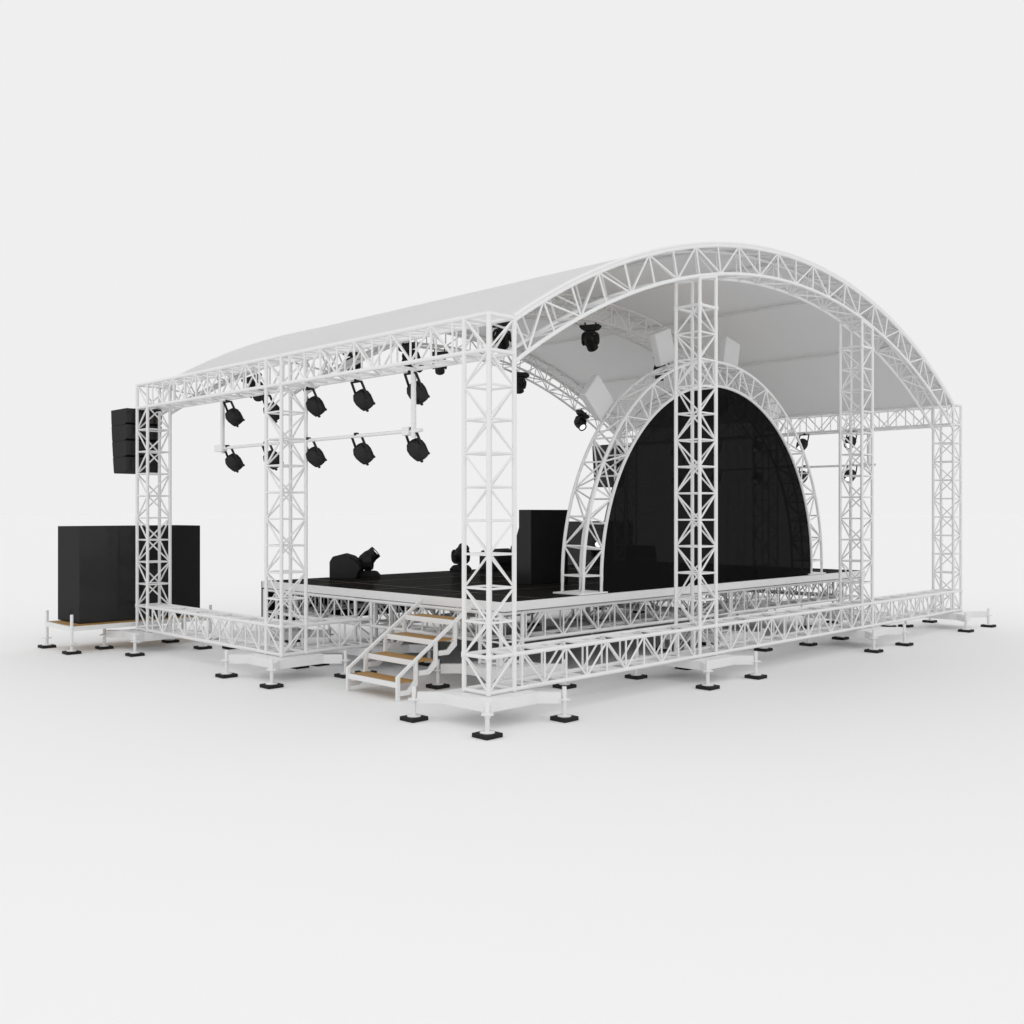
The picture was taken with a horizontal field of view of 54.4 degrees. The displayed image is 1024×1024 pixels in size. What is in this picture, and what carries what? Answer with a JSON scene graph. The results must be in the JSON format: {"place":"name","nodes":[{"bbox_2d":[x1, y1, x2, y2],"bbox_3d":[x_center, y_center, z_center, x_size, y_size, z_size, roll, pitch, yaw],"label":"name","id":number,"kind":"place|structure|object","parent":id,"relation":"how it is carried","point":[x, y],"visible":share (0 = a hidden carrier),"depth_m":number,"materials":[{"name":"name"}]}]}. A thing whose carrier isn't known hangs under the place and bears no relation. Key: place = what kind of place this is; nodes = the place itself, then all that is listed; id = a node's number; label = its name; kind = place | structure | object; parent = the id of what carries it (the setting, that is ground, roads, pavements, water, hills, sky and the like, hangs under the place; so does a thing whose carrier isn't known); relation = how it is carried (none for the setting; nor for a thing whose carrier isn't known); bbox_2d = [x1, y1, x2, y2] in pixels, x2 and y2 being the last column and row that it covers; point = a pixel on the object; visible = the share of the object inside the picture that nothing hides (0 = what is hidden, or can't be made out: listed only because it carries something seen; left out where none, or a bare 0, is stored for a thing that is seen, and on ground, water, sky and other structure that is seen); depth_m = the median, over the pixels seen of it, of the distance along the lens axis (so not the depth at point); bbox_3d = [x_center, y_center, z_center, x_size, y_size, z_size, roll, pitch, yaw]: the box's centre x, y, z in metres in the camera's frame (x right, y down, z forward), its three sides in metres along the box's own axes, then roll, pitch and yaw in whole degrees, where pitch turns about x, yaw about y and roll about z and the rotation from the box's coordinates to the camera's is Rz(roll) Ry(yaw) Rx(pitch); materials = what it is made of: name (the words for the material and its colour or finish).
{"place":"outdoors","nodes":[
{"label":"outdoors","id":0,"kind":"place"},
{"bbox_2d":[404,370,429,405],"bbox_3d":[-1.192,-1.569,12.640,0.252,0.438,0.310,0,0,45],"label":"par light","id":1,"kind":"object","parent":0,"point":[422,396],"visible":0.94,"depth_m":12.55,"materials":[{"name":"black metal"}]},
{"bbox_2d":[0,514,1023,1023],"bbox_3d":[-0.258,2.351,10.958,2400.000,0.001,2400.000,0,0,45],"label":"floor","id":2,"kind":"structure","parent":0,"point":[826,830],"depth_m":7.60,"materials":[{"name":"white"}]},
{"bbox_2d":[38,605,217,654],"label":"speaker platform","id":3,"kind":"structure","parent":2,"relation":"on","point":[71,626],"depth_m":17.10,"materials":[{"name":"white metal"}]},
{"bbox_2d":[58,526,141,623],"bbox_3d":[-7.269,1.069,17.552,0.952,1.644,1.096,0,0,45],"label":"bass cabinet","id":4,"kind":"object","parent":3,"relation":"on","point":[96,573],"visible":0.9,"depth_m":17.17,"materials":[{"name":"black paint"}]},
{"bbox_2d":[121,525,199,618],"bbox_3d":[-6.486,1.070,18.336,0.952,1.644,1.104,0,0,45],"label":"bass cabinet","id":5,"kind":"object","parent":3,"relation":"on","point":[185,565],"visible":0.41,"depth_m":18.10,"materials":[{"name":"black paint"}]},
{"bbox_2d":[95,382,211,656],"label":"truss tower","id":6,"kind":"structure","parent":2,"relation":"on","point":[137,634],"depth_m":17.13,"materials":[{"name":"white metal"}]},
{"bbox_2d":[111,408,161,473],"bbox_3d":[-6.427,-1.249,17.366,1.184,1.144,0.644,0,0,45],"label":"line array","id":7,"kind":"object","parent":6,"relation":"hanging from","point":[123,423],"visible":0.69,"depth_m":17.32,"materials":[{"name":"black paint"}]},
{"bbox_2d":[161,331,625,448],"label":"roof arch","id":8,"kind":"structure","parent":6,"relation":"on","point":[508,364],"depth_m":23.88,"materials":[{"name":"white paint"}]},
{"bbox_2d":[241,373,263,401],"bbox_3d":[-4.790,-2.331,18.564,0.392,0.574,0.373,-21,17,-12],"label":"moving head","id":9,"kind":"object","parent":8,"relation":"hanging from","point":[257,398],"visible":0.37,"depth_m":18.46},
{"bbox_2d":[342,352,360,373],"bbox_3d":[-3.209,-3.051,20.147,0.392,0.574,0.373,-11,9,-14],"label":"moving head","id":10,"kind":"object","parent":8,"relation":"hanging from","point":[357,366],"visible":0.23,"depth_m":20.04},
{"bbox_2d":[432,348,448,374],"bbox_3d":[-1.582,-3.287,21.772,0.392,0.574,0.373,0,0,0],"label":"moving head","id":11,"kind":"object","parent":8,"relation":"hanging from","point":[440,371],"visible":0.47,"depth_m":21.70},
{"bbox_2d":[517,369,529,393],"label":"moving head","id":12,"kind":"object","parent":8,"relation":"hanging from","point":[521,382],"visible":0.71,"depth_m":23.44},
{"bbox_2d":[574,408,589,430],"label":"moving head","id":13,"kind":"object","parent":8,"relation":"hanging from","point":[580,421],"visible":1,"depth_m":24.97},
{"bbox_2d":[222,588,333,649],"bbox_3d":[-3.993,1.838,17.180,1.432,1.033,1.432,0,0,45],"label":"stage support","id":14,"kind":"object","parent":2,"relation":"on","point":[295,630],"visible":0.28,"depth_m":17.12,"materials":[{"name":"white paint"}]},
{"bbox_2d":[215,354,349,688],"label":"truss tower","id":15,"kind":"structure","parent":2,"relation":"on","point":[280,657],"depth_m":14.17,"materials":[{"name":"white metal"}]},
{"bbox_2d":[146,357,287,409],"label":"eave beam","id":16,"kind":"structure","parent":15,"relation":"attached to","point":[219,373],"depth_m":15.52,"materials":[{"name":"white metal"}]},
{"bbox_2d":[223,399,244,426],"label":"par light","id":17,"kind":"object","parent":16,"relation":"hanging from","point":[233,416],"visible":1,"depth_m":15.77,"materials":[{"name":"black metal"}]},
{"bbox_2d":[261,395,283,422],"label":"par light","id":18,"kind":"object","parent":16,"relation":"hanging from","point":[276,407],"visible":0.45,"depth_m":14.98,"materials":[{"name":"black metal"}]},
{"bbox_2d":[146,604,287,653],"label":"ground beam","id":19,"kind":"structure","parent":15,"relation":"attached to","point":[227,641],"depth_m":15.53,"materials":[{"name":"white metal"}]},
{"bbox_2d":[293,615,371,653],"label":"ground beam","id":20,"kind":"structure","parent":15,"relation":"attached to","point":[318,647],"depth_m":14.73,"materials":[{"name":"white metal"}]},
{"bbox_2d":[292,293,747,395],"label":"roof arch","id":21,"kind":"structure","parent":15,"relation":"attached to","point":[533,315],"depth_m":19.28,"materials":[{"name":"white paint"}]},
{"bbox_2d":[398,341,423,372],"bbox_3d":[-1.587,-2.460,15.733,0.373,0.574,0.392,-26,19,-31],"label":"moving head","id":22,"kind":"object","parent":21,"relation":"hanging from","point":[405,346],"visible":0.31,"depth_m":15.62},
{"bbox_2d":[492,321,511,349],"bbox_3d":[-0.183,-3.081,17.156,0.392,0.574,0.373,-8,8,1],"label":"moving head","id":23,"kind":"object","parent":21,"relation":"hanging from","point":[504,343],"visible":0.72,"depth_m":17.06},
{"bbox_2d":[579,322,601,351],"bbox_3d":[1.487,-3.321,18.821,0.392,0.574,0.373,0,0,25],"label":"moving head","id":24,"kind":"object","parent":21,"relation":"hanging from","point":[590,340],"visible":1,"depth_m":18.73},
{"bbox_2d":[653,357,669,380],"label":"moving head","id":25,"kind":"object","parent":21,"relation":"hanging from","point":[656,376],"visible":0.18,"depth_m":20.34},
{"bbox_2d":[311,598,432,672],"bbox_3d":[-2.123,1.837,15.311,1.432,1.033,1.432,0,0,45],"label":"stage support","id":26,"kind":"object","parent":2,"relation":"on","point":[407,648],"visible":0.42,"depth_m":15.23,"materials":[{"name":"white paint"}]},
{"bbox_2d":[346,597,473,700],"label":"stage steps","id":27,"kind":"structure","parent":2,"relation":"on","point":[367,676],"depth_m":13.06,"materials":[{"name":"white paint"}]},
{"bbox_2d":[400,311,578,739],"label":"truss tower","id":28,"kind":"structure","parent":2,"relation":"on","point":[488,698],"depth_m":11.19,"materials":[{"name":"white metal"}]},
{"bbox_2d":[280,316,485,387],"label":"eave beam","id":29,"kind":"structure","parent":28,"relation":"attached to","point":[389,369],"depth_m":12.54,"materials":[{"name":"white metal"}]},
{"bbox_2d":[303,387,326,417],"bbox_3d":[-2.805,-1.568,14.252,0.252,0.438,0.310,0,0,45],"label":"par light","id":30,"kind":"object","parent":29,"relation":"hanging from","point":[315,406],"visible":1,"depth_m":14.15,"materials":[{"name":"black metal"}]},
{"bbox_2d":[214,370,422,452],"bbox_3d":[-2.934,-1.365,14.201,5.128,0.852,0.096,0,0,45],"label":"lighting bar","id":31,"kind":"object","parent":29,"relation":"hanging from","point":[404,431],"visible":1,"depth_m":13.50,"materials":[{"name":"white paint"}]},
{"bbox_2d":[224,445,244,472],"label":"par light","id":32,"kind":"object","parent":31,"relation":"hanging from","point":[233,461],"visible":1,"depth_m":15.77,"materials":[{"name":"black metal"}]},
{"bbox_2d":[262,445,283,470],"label":"par light","id":33,"kind":"object","parent":31,"relation":"hanging from","point":[276,460],"visible":0.52,"depth_m":14.97,"materials":[{"name":"black metal"}]},
{"bbox_2d":[306,437,326,467],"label":"par light","id":34,"kind":"object","parent":31,"relation":"hanging from","point":[315,456],"visible":1,"depth_m":14.15,"materials":[{"name":"black metal"}]},
{"bbox_2d":[351,433,374,465],"bbox_3d":[-1.999,-0.845,13.445,0.252,0.438,0.310,0,0,45],"label":"par light","id":35,"kind":"object","parent":31,"relation":"hanging from","point":[363,454],"visible":1,"depth_m":13.35,"materials":[{"name":"black metal"}]},
{"bbox_2d":[405,427,429,462],"bbox_3d":[-1.192,-0.845,12.639,0.252,0.438,0.310,0,0,45],"label":"par light","id":36,"kind":"object","parent":31,"relation":"hanging from","point":[417,450],"visible":1,"depth_m":12.54,"materials":[{"name":"black metal"}]},
{"bbox_2d":[350,379,375,411],"bbox_3d":[-1.999,-1.569,13.446,0.252,0.438,0.310,0,0,45],"label":"par light","id":37,"kind":"object","parent":29,"relation":"hanging from","point":[363,400],"visible":1,"depth_m":13.35,"materials":[{"name":"black metal"}]},
{"bbox_2d":[158,241,953,428],"bbox_3d":[1.377,-3.117,18.800,8.814,1.862,12.632,0,0,45],"label":"roof canopy","id":38,"kind":"object","parent":28,"relation":"on","point":[788,359],"visible":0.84,"depth_m":19.35,"materials":[{"name":"white fabric"}]},
{"bbox_2d":[493,624,700,690],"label":"ground beam","id":39,"kind":"structure","parent":28,"relation":"attached to","point":[583,642],"depth_m":12.49,"materials":[{"name":"white metal"}]},
{"bbox_2d":[449,611,539,630],"bbox_3d":[-0.431,1.841,20.745,1.432,1.033,1.432,0,0,45],"label":"stage support","id":40,"kind":"object","parent":2,"relation":"on","point":[528,623],"visible":0.16,"depth_m":20.70,"materials":[{"name":"white paint"}]},
{"bbox_2d":[426,610,576,689],"bbox_3d":[-0.145,1.835,13.334,1.432,1.033,1.432,0,0,45],"label":"stage support","id":41,"kind":"object","parent":2,"relation":"on","point":[480,665],"visible":0.59,"depth_m":13.28,"materials":[{"name":"white paint"}]},
{"bbox_2d":[261,563,864,619],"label":"stage deck","id":42,"kind":"structure","parent":41,"relation":"on","point":[442,588],"depth_m":15.90,"materials":[{"name":"white paint"}]},
{"bbox_2d":[275,590,369,624],"bbox_3d":[-3.058,1.530,16.245,2.244,0.427,0.451,0,0,45],"label":"stage joist","id":43,"kind":"object","parent":42,"relation":"attached to","point":[316,614],"visible":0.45,"depth_m":16.12,"materials":[{"name":"white paint"}]},
{"bbox_2d":[286,594,387,611],"bbox_3d":[-2.212,1.532,18.962,0.451,0.427,4.640,0,0,45],"label":"stage joist","id":44,"kind":"object","parent":42,"relation":"attached to","point":[344,606],"visible":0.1,"depth_m":17.85,"materials":[{"name":"white paint"}]},
{"bbox_2d":[329,553,362,578],"bbox_3d":[-2.955,0.969,17.925,0.550,0.434,0.640,0,0,0],"label":"monitor wedge","id":45,"kind":"object","parent":42,"relation":"on","point":[346,566],"visible":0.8,"depth_m":17.61,"materials":[{"name":"black plastic"}]},
{"bbox_2d":[358,547,380,576],"bbox_3d":[-2.619,0.905,18.128,0.441,0.550,0.360,0,0,0],"label":"moving head","id":46,"kind":"object","parent":42,"relation":"on","point":[369,558],"visible":0.95,"depth_m":18.03},
{"bbox_2d":[379,604,485,623],"bbox_3d":[-0.342,1.531,17.093,0.451,0.427,4.640,0,0,45],"label":"stage joist","id":47,"kind":"object","parent":42,"relation":"attached to","point":[451,613],"visible":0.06,"depth_m":15.90,"materials":[{"name":"white paint"}]},
{"bbox_2d":[370,599,498,641],"bbox_3d":[-1.134,1.529,14.323,2.396,0.427,0.451,0,0,45],"label":"stage joist","id":48,"kind":"object","parent":42,"relation":"attached to","point":[428,630],"visible":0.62,"depth_m":14.33,"materials":[{"name":"white paint"}]},
{"bbox_2d":[450,543,471,570],"bbox_3d":[-1.039,0.906,20.152,0.436,0.550,0.406,0,0,0],"label":"moving head","id":49,"kind":"object","parent":42,"relation":"on","point":[456,555],"visible":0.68,"depth_m":20.04},
{"bbox_2d":[480,548,511,570],"bbox_3d":[-0.250,0.970,20.452,0.550,0.434,0.640,0,0,45],"label":"monitor wedge","id":50,"kind":"object","parent":42,"relation":"on","point":[505,562],"visible":0.41,"depth_m":20.29,"materials":[{"name":"black plastic"}]},
{"bbox_2d":[517,510,567,584],"bbox_3d":[0.498,0.574,16.687,0.372,1.222,0.908,0,0,45],"label":"side speaker","id":51,"kind":"object","parent":42,"relation":"on","point":[540,533],"visible":0.81,"depth_m":16.43},
{"bbox_2d":[589,540,600,563],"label":"moving head","id":52,"kind":"object","parent":42,"relation":"on","point":[593,553],"visible":0.32,"depth_m":22.66},
{"bbox_2d":[503,591,713,641],"bbox_3d":[1.636,1.530,15.117,0.451,0.427,4.640,0,0,45],"label":"stage joist","id":53,"kind":"object","parent":42,"relation":"attached to","point":[585,629],"visible":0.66,"depth_m":14.68,"materials":[{"name":"white paint"}]},
{"bbox_2d":[600,599,707,612],"bbox_3d":[2.429,1.532,17.888,2.396,0.427,0.451,0,0,45],"label":"stage joist","id":54,"kind":"object","parent":42,"relation":"attached to","point":[664,608],"visible":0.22,"depth_m":17.73,"materials":[{"name":"white paint"}]},
{"bbox_2d":[553,360,825,595],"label":"screen arch","id":55,"kind":"structure","parent":42,"relation":"on","point":[583,547],"depth_m":15.21,"materials":[{"name":"white paint"}]},
{"bbox_2d":[579,375,613,420],"bbox_3d":[1.290,-1.672,14.916,0.138,0.448,0.632,0,-44,45],"label":"flood light","id":56,"kind":"object","parent":55,"relation":"attached to","point":[596,397],"visible":1,"depth_m":14.82,"materials":[{"name":"white"}]},
{"bbox_2d":[649,328,673,369],"bbox_3d":[2.444,-2.607,16.071,0.138,0.632,0.448,0,20,45],"label":"flood light","id":57,"kind":"object","parent":55,"relation":"attached to","point":[662,344],"visible":0.85,"depth_m":15.96,"materials":[{"name":"white"}]},
{"bbox_2d":[599,387,809,591],"bbox_3d":[3.449,-0.451,16.644,0.056,3.260,6.128,0,0,45],"label":"arched screen","id":58,"kind":"object","parent":55,"relation":"attached to","point":[763,531],"visible":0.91,"depth_m":16.60,"materials":[{"name":"black mesh fabric"}]},
{"bbox_2d":[718,337,739,375],"bbox_3d":[3.785,-2.695,17.414,0.138,0.632,0.448,0,-12,45],"label":"flood light","id":59,"kind":"object","parent":55,"relation":"attached to","point":[729,349],"visible":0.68,"depth_m":17.31,"materials":[{"name":"white"}]},
{"bbox_2d":[763,395,780,423],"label":"flood light","id":60,"kind":"object","parent":55,"relation":"attached to","point":[772,406],"visible":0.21,"depth_m":18.59,"materials":[{"name":"white metal"}]},
{"bbox_2d":[712,578,852,614],"bbox_3d":[5.128,1.532,18.611,0.451,0.427,4.440,0,0,45],"label":"stage joist","id":61,"kind":"object","parent":42,"relation":"attached to","point":[769,605],"visible":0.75,"depth_m":18.28,"materials":[{"name":"white paint"}]},
{"bbox_2d":[741,582,838,596],"bbox_3d":[5.850,1.534,21.311,2.396,0.427,0.451,0,0,45],"label":"stage joist","id":62,"kind":"object","parent":42,"relation":"attached to","point":[796,592],"visible":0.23,"depth_m":20.96,"materials":[{"name":"white paint"}]},
{"bbox_2d":[540,606,634,634],"bbox_3d":[1.440,1.839,18.876,1.432,1.033,1.432,0,0,45],"label":"stage support","id":63,"kind":"object","parent":2,"relation":"on","point":[585,621],"visible":0.19,"depth_m":18.82,"materials":[{"name":"white paint"}]},
{"bbox_2d":[595,599,669,612],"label":"stage support","id":64,"kind":"object","parent":2,"relation":"on","point":[636,611],"visible":0.12,"depth_m":23.38,"materials":[{"name":"white paint"}]},
{"bbox_2d":[614,429,656,603],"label":"truss tower","id":65,"kind":"structure","parent":2,"relation":"on","point":[616,445],"depth_m":26.34,"materials":[{"name":"white metal"}]},
{"bbox_2d":[592,445,628,486],"bbox_3d":[2.804,-1.242,26.604,1.184,1.144,0.644,0,0,45],"label":"line array","id":66,"kind":"object","parent":65,"relation":"hanging from","point":[609,471],"visible":0.48,"depth_m":26.54,"materials":[{"name":"black paint"}]},
{"bbox_2d":[627,427,640,444],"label":"eave beam","id":67,"kind":"structure","parent":65,"relation":"attached to","point":[638,428],"depth_m":25.93,"materials":[{"name":"white metal"}]},
{"bbox_2d":[625,275,766,690],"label":"truss tower","id":68,"kind":"structure","parent":2,"relation":"on","point":[707,665],"depth_m":14.08,"materials":[{"name":"white metal"}]},
{"bbox_2d":[678,622,716,657],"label":"bridge beam","id":69,"kind":"structure","parent":68,"relation":"on","point":[705,654],"depth_m":14.03,"materials":[{"name":"white metal"}]},
{"bbox_2d":[491,244,953,429],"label":"roof arch","id":70,"kind":"structure","parent":68,"relation":"on","point":[605,300],"depth_m":15.26,"materials":[{"name":"white paint"}]},
{"bbox_2d":[695,602,862,654],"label":"ground beam","id":71,"kind":"structure","parent":68,"relation":"attached to","point":[763,641],"depth_m":15.66,"materials":[{"name":"white metal"}]},
{"bbox_2d":[655,590,772,653],"bbox_3d":[3.417,1.838,16.899,1.432,1.033,1.432,0,0,45],"label":"stage support","id":72,"kind":"object","parent":2,"relation":"on","point":[724,632],"visible":0.41,"depth_m":16.84,"materials":[{"name":"white paint"}]},
{"bbox_2d":[689,592,769,619],"bbox_3d":[4.861,1.842,22.299,1.432,1.033,1.432,0,0,45],"label":"stage support","id":73,"kind":"object","parent":2,"relation":"on","point":[740,603],"visible":0.09,"depth_m":22.19,"materials":[{"name":"white paint"}]},
{"bbox_2d":[748,420,802,610],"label":"truss tower","id":74,"kind":"structure","parent":2,"relation":"on","point":[775,598],"depth_m":23.26,"materials":[{"name":"white metal"}]},
{"bbox_2d":[719,593,761,596],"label":"ground beam","id":75,"kind":"structure","parent":74,"relation":"attached to","point":[739,595],"depth_m":23.86,"materials":[{"name":"white metal"}]},
{"bbox_2d":[727,592,768,602],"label":"ground beam","id":76,"kind":"structure","parent":74,"relation":"attached to","point":[753,599],"depth_m":22.75,"materials":[{"name":"white metal"}]},
{"bbox_2d":[798,577,896,627],"bbox_3d":[6.838,1.840,20.323,1.432,1.033,1.432,0,0,45],"label":"stage support","id":77,"kind":"object","parent":2,"relation":"on","point":[833,617],"visible":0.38,"depth_m":20.29,"materials":[{"name":"white paint"}]},
{"bbox_2d":[799,319,913,652],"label":"truss tower","id":78,"kind":"structure","parent":2,"relation":"on","point":[873,633],"depth_m":17.56,"materials":[{"name":"white metal"}]},
{"bbox_2d":[842,600,872,627],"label":"bridge beam","id":79,"kind":"structure","parent":78,"relation":"on","point":[870,624],"depth_m":17.51,"materials":[{"name":"white metal"}]},
{"bbox_2d":[853,589,953,626],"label":"ground beam","id":80,"kind":"structure","parent":78,"relation":"attached to","point":[899,616],"depth_m":18.93,"materials":[{"name":"white metal"}]},
{"bbox_2d":[898,403,995,632],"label":"truss tower","id":81,"kind":"structure","parent":2,"relation":"on","point":[959,613],"depth_m":20.41,"materials":[{"name":"white metal"}]},
{"bbox_2d":[776,405,939,436],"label":"eave beam","id":82,"kind":"structure","parent":81,"relation":"attached to","point":[800,418],"depth_m":21.64,"materials":[{"name":"white metal"}]},
{"bbox_2d":[796,433,808,450],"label":"par light","id":83,"kind":"object","parent":82,"relation":"hanging from","point":[804,442],"visible":0.61,"depth_m":22.33,"materials":[{"name":"black metal"}]},
{"bbox_2d":[797,430,875,468],"bbox_3d":[5.972,-1.359,23.114,5.128,0.852,0.096,0,0,45],"label":"lighting bar","id":84,"kind":"object","parent":82,"relation":"hanging from","point":[864,463],"visible":0.26,"depth_m":21.55,"materials":[{"name":"white paint"}]},
{"bbox_2d":[798,465,807,482],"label":"par light","id":85,"kind":"object","parent":84,"relation":"hanging from","point":[804,476],"visible":0.33,"depth_m":22.31,"materials":[{"name":"black metal"}]},
{"bbox_2d":[844,463,857,482],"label":"par light","id":86,"kind":"object","parent":84,"relation":"hanging from","point":[847,473],"visible":0.56,"depth_m":21.54,"materials":[{"name":"black metal"}]},
{"bbox_2d":[844,430,857,449],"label":"par light","id":87,"kind":"object","parent":82,"relation":"hanging from","point":[853,441],"visible":0.59,"depth_m":21.53,"materials":[{"name":"black metal"}]},
{"bbox_2d":[0,0,1023,514],"label":"sky","id":88,"kind":"structure","parent":0,"point":[185,184],"materials":[{"name":"white"}]},
{"bbox_2d":[568,521,602,563],"bbox_3d":[1.833,1.076,26.660,0.952,1.644,1.104,0,0,45],"label":"bass cabinet","id":89,"kind":"object","parent":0,"point":[573,526],"visible":0.08,"depth_m":26.16,"materials":[{"name":"black paint"}]}
]}

